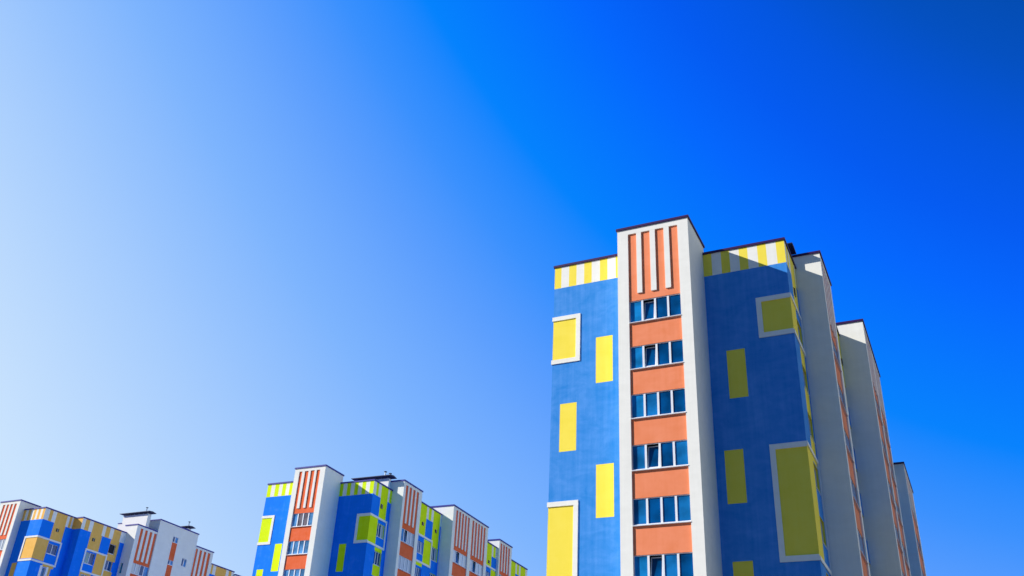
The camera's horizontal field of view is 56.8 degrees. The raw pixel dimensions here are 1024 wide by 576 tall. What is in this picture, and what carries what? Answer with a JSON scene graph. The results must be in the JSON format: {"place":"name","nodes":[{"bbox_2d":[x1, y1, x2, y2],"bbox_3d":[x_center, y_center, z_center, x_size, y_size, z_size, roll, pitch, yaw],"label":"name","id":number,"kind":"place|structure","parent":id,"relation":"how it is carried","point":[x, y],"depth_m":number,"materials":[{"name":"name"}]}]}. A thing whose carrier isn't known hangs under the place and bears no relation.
{"place":"outdoors","nodes":[
{"label":"outdoors","id":0,"kind":"place"},
{"bbox_2d":[0,499,239,575],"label":"apartment building","id":1,"kind":"structure","parent":0,"point":[36,540],"depth_m":122.42,"materials":[{"name":"paint"}]},
{"bbox_2d":[0,539,5,549],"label":"window","id":2,"kind":"structure","parent":1,"relation":"in","point":[2,541],"depth_m":117.64,"materials":[{"name":"white plastic"}]},
{"bbox_2d":[46,543,57,555],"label":"window","id":3,"kind":"structure","parent":1,"relation":"in","point":[51,549],"depth_m":118.42,"materials":[{"name":"white glass"}]},
{"bbox_2d":[84,552,94,565],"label":"window","id":4,"kind":"structure","parent":1,"relation":"in","point":[89,557],"depth_m":121.66,"materials":[{"name":"white glass"}]},
{"bbox_2d":[104,560,111,571],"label":"window","id":5,"kind":"structure","parent":1,"relation":"in","point":[108,564],"depth_m":124.10,"materials":[{"name":"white glass"}]},
{"bbox_2d":[108,544,114,554],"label":"window","id":6,"kind":"structure","parent":1,"relation":"in","point":[112,547],"depth_m":125.12,"materials":[{"name":"black glass"}]},
{"bbox_2d":[131,563,147,575],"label":"window","id":7,"kind":"structure","parent":1,"relation":"in","point":[139,570],"depth_m":126.52,"materials":[{"name":"white glass"}]},
{"bbox_2d":[181,558,185,567],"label":"window","id":8,"kind":"structure","parent":1,"relation":"in","point":[183,562],"depth_m":133.75,"materials":[{"name":"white glass"}]},
{"bbox_2d":[252,464,527,575],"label":"apartment building","id":9,"kind":"structure","parent":0,"point":[322,520],"depth_m":98.00,"materials":[{"name":"paint"}]},
{"bbox_2d":[283,569,304,575],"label":"window","id":10,"kind":"structure","parent":9,"relation":"in","point":[292,572],"depth_m":93.02,"materials":[{"name":"blue glass"}]},
{"bbox_2d":[286,540,308,555],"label":"window","id":11,"kind":"structure","parent":9,"relation":"in","point":[294,547],"depth_m":94.24,"materials":[{"name":"blue glass"}]},
{"bbox_2d":[291,512,313,527],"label":"window","id":12,"kind":"structure","parent":9,"relation":"in","point":[301,519],"depth_m":95.61,"materials":[{"name":"blue glass"}]},
{"bbox_2d":[373,551,380,566],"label":"window","id":13,"kind":"structure","parent":9,"relation":"in","point":[376,561],"depth_m":96.18,"materials":[{"name":"white plastic"}]},
{"bbox_2d":[376,524,383,539],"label":"window","id":14,"kind":"structure","parent":9,"relation":"in","point":[380,528],"depth_m":97.58,"materials":[{"name":"blue glass"}]},
{"bbox_2d":[398,555,411,574],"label":"window","id":15,"kind":"structure","parent":9,"relation":"in","point":[404,564],"depth_m":98.33,"materials":[{"name":"glass"}]},
{"bbox_2d":[401,528,413,547],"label":"window","id":16,"kind":"structure","parent":9,"relation":"in","point":[407,537],"depth_m":99.79,"materials":[{"name":"blue glass"}]},
{"bbox_2d":[415,567,419,575],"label":"window","id":17,"kind":"structure","parent":9,"relation":"in","point":[417,571],"depth_m":100.54,"materials":[{"name":"blue glass"}]},
{"bbox_2d":[417,541,422,554],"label":"window","id":18,"kind":"structure","parent":9,"relation":"in","point":[419,549],"depth_m":101.90,"materials":[{"name":"white plastic"}]},
{"bbox_2d":[431,547,436,562],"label":"window","id":19,"kind":"structure","parent":9,"relation":"in","point":[434,552],"depth_m":104.47,"materials":[{"name":"blue glass"}]},
{"bbox_2d":[453,550,465,568],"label":"window","id":20,"kind":"structure","parent":9,"relation":"in","point":[459,559],"depth_m":106.76,"materials":[{"name":"glass"}]},
{"bbox_2d":[469,559,482,575],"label":"window","id":21,"kind":"structure","parent":9,"relation":"in","point":[475,568],"depth_m":110.13,"materials":[{"name":"glass"}]},
{"bbox_2d":[0,0,1023,575],"label":"sky","id":22,"kind":"structure","parent":0,"point":[245,244],"materials":[{"name":"blue"}]},
{"bbox_2d":[546,214,925,575],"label":"apartment building","id":23,"kind":"structure","parent":0,"point":[720,412],"depth_m":50.73,"materials":[{"name":"blue paint"}]},
{"bbox_2d":[629,293,680,323],"bbox_3d":[7.855,1.175,51.818,2.923,1.403,0.445,-11,-33,23],"label":"window","id":24,"kind":"structure","parent":23,"relation":"in","point":[668,306],"depth_m":51.80,"materials":[{"name":"blue glass"}]},
{"bbox_2d":[630,339,683,370],"bbox_3d":[7.723,3.603,50.430,2.923,1.403,0.445,-11,-33,23],"label":"window","id":25,"kind":"structure","parent":23,"relation":"in","point":[670,352],"depth_m":50.42,"materials":[{"name":"blue glass"}]},
{"bbox_2d":[631,388,685,419],"bbox_3d":[7.541,5.975,48.948,2.923,1.403,0.205,-11,-33,23],"label":"window","id":26,"kind":"structure","parent":23,"relation":"in","point":[667,402],"depth_m":49.01,"materials":[{"name":"blue glass"}]},
{"bbox_2d":[631,439,687,471],"bbox_3d":[7.460,8.459,47.653,2.923,1.403,0.445,-11,-33,23],"label":"window","id":27,"kind":"structure","parent":23,"relation":"in","point":[670,454],"depth_m":47.64,"materials":[{"name":"blue glass"}]},
{"bbox_2d":[633,494,690,526],"bbox_3d":[7.278,10.831,46.172,2.923,1.403,0.205,-11,-33,23],"label":"window","id":28,"kind":"structure","parent":23,"relation":"in","point":[674,509],"depth_m":46.23,"materials":[{"name":"blue glass"}]},
{"bbox_2d":[634,552,693,575],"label":"window","id":29,"kind":"structure","parent":23,"relation":"in","point":[671,564],"depth_m":44.95,"materials":[{"name":"blue glass"}]},
{"bbox_2d":[814,469,820,494],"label":"window","id":30,"kind":"structure","parent":23,"relation":"in","point":[814,469],"depth_m":49.60,"materials":[{"name":"grey glass"}]},
{"bbox_2d":[820,521,827,549],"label":"window","id":31,"kind":"structure","parent":23,"relation":"in","point":[820,521],"depth_m":48.20,"materials":[{"name":"grey glass"}]},
{"bbox_2d":[832,340,841,371],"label":"window","id":32,"kind":"structure","parent":23,"relation":"in","point":[834,349],"depth_m":55.42,"materials":[{"name":"grey glass"}]},
{"bbox_2d":[838,384,847,416],"bbox_3d":[18.656,6.106,53.773,0.205,1.403,2.984,-11,-33,23],"label":"window","id":33,"kind":"structure","parent":23,"relation":"in","point":[840,393],"depth_m":54.07,"materials":[{"name":"grey glass"}]},
{"bbox_2d":[844,430,853,462],"bbox_3d":[18.524,8.535,52.385,0.205,1.403,2.984,-11,-33,23],"label":"window","id":34,"kind":"structure","parent":23,"relation":"in","point":[846,438],"depth_m":52.81,"materials":[{"name":"grey glass"}]},
{"bbox_2d":[851,480,860,511],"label":"window","id":35,"kind":"structure","parent":23,"relation":"in","point":[853,487],"depth_m":51.51,"materials":[{"name":"grey glass"}]},
{"bbox_2d":[857,529,867,563],"bbox_3d":[18.261,13.391,49.609,0.205,1.403,2.984,-11,-33,23],"label":"window","id":36,"kind":"structure","parent":23,"relation":"in","point":[859,536],"depth_m":50.11,"materials":[{"name":"glass"}]},
{"bbox_2d":[875,399,882,425],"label":"window","id":37,"kind":"structure","parent":23,"relation":"in","point":[875,399],"depth_m":61.75,"materials":[{"name":"grey glass"}]},
{"bbox_2d":[881,438,889,465],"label":"window","id":38,"kind":"structure","parent":23,"relation":"in","point":[886,459],"depth_m":60.57,"materials":[{"name":"grey glass"}]},
{"bbox_2d":[883,423,890,447],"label":"window","id":39,"kind":"structure","parent":23,"relation":"in","point":[883,423],"depth_m":65.09,"materials":[{"name":"grey glass"}]},
{"bbox_2d":[888,482,895,508],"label":"window","id":40,"kind":"structure","parent":23,"relation":"in","point":[893,503],"depth_m":59.35,"materials":[{"name":"grey glass"}]},
{"bbox_2d":[889,461,896,486],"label":"window","id":41,"kind":"structure","parent":23,"relation":"in","point":[889,461],"depth_m":64.06,"materials":[{"name":"glass"}]},
{"bbox_2d":[895,526,902,552],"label":"window","id":42,"kind":"structure","parent":23,"relation":"in","point":[898,543],"depth_m":58.17,"materials":[{"name":"grey glass"}]},
{"bbox_2d":[895,501,902,526],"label":"window","id":43,"kind":"structure","parent":23,"relation":"in","point":[895,501],"depth_m":62.66,"materials":[{"name":"glass"}]},
{"bbox_2d":[902,544,909,569],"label":"window","id":44,"kind":"structure","parent":23,"relation":"in","point":[902,544],"depth_m":61.57,"materials":[{"name":"grey glass"}]},
{"bbox_2d":[911,507,917,527],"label":"window","id":45,"kind":"structure","parent":23,"relation":"in","point":[911,507],"depth_m":79.84,"materials":[{"name":"grey glass"}]},
{"bbox_2d":[915,533,923,560],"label":"window","id":46,"kind":"structure","parent":23,"relation":"in","point":[915,533],"depth_m":79.13,"materials":[{"name":"grey glass"}]}
]}

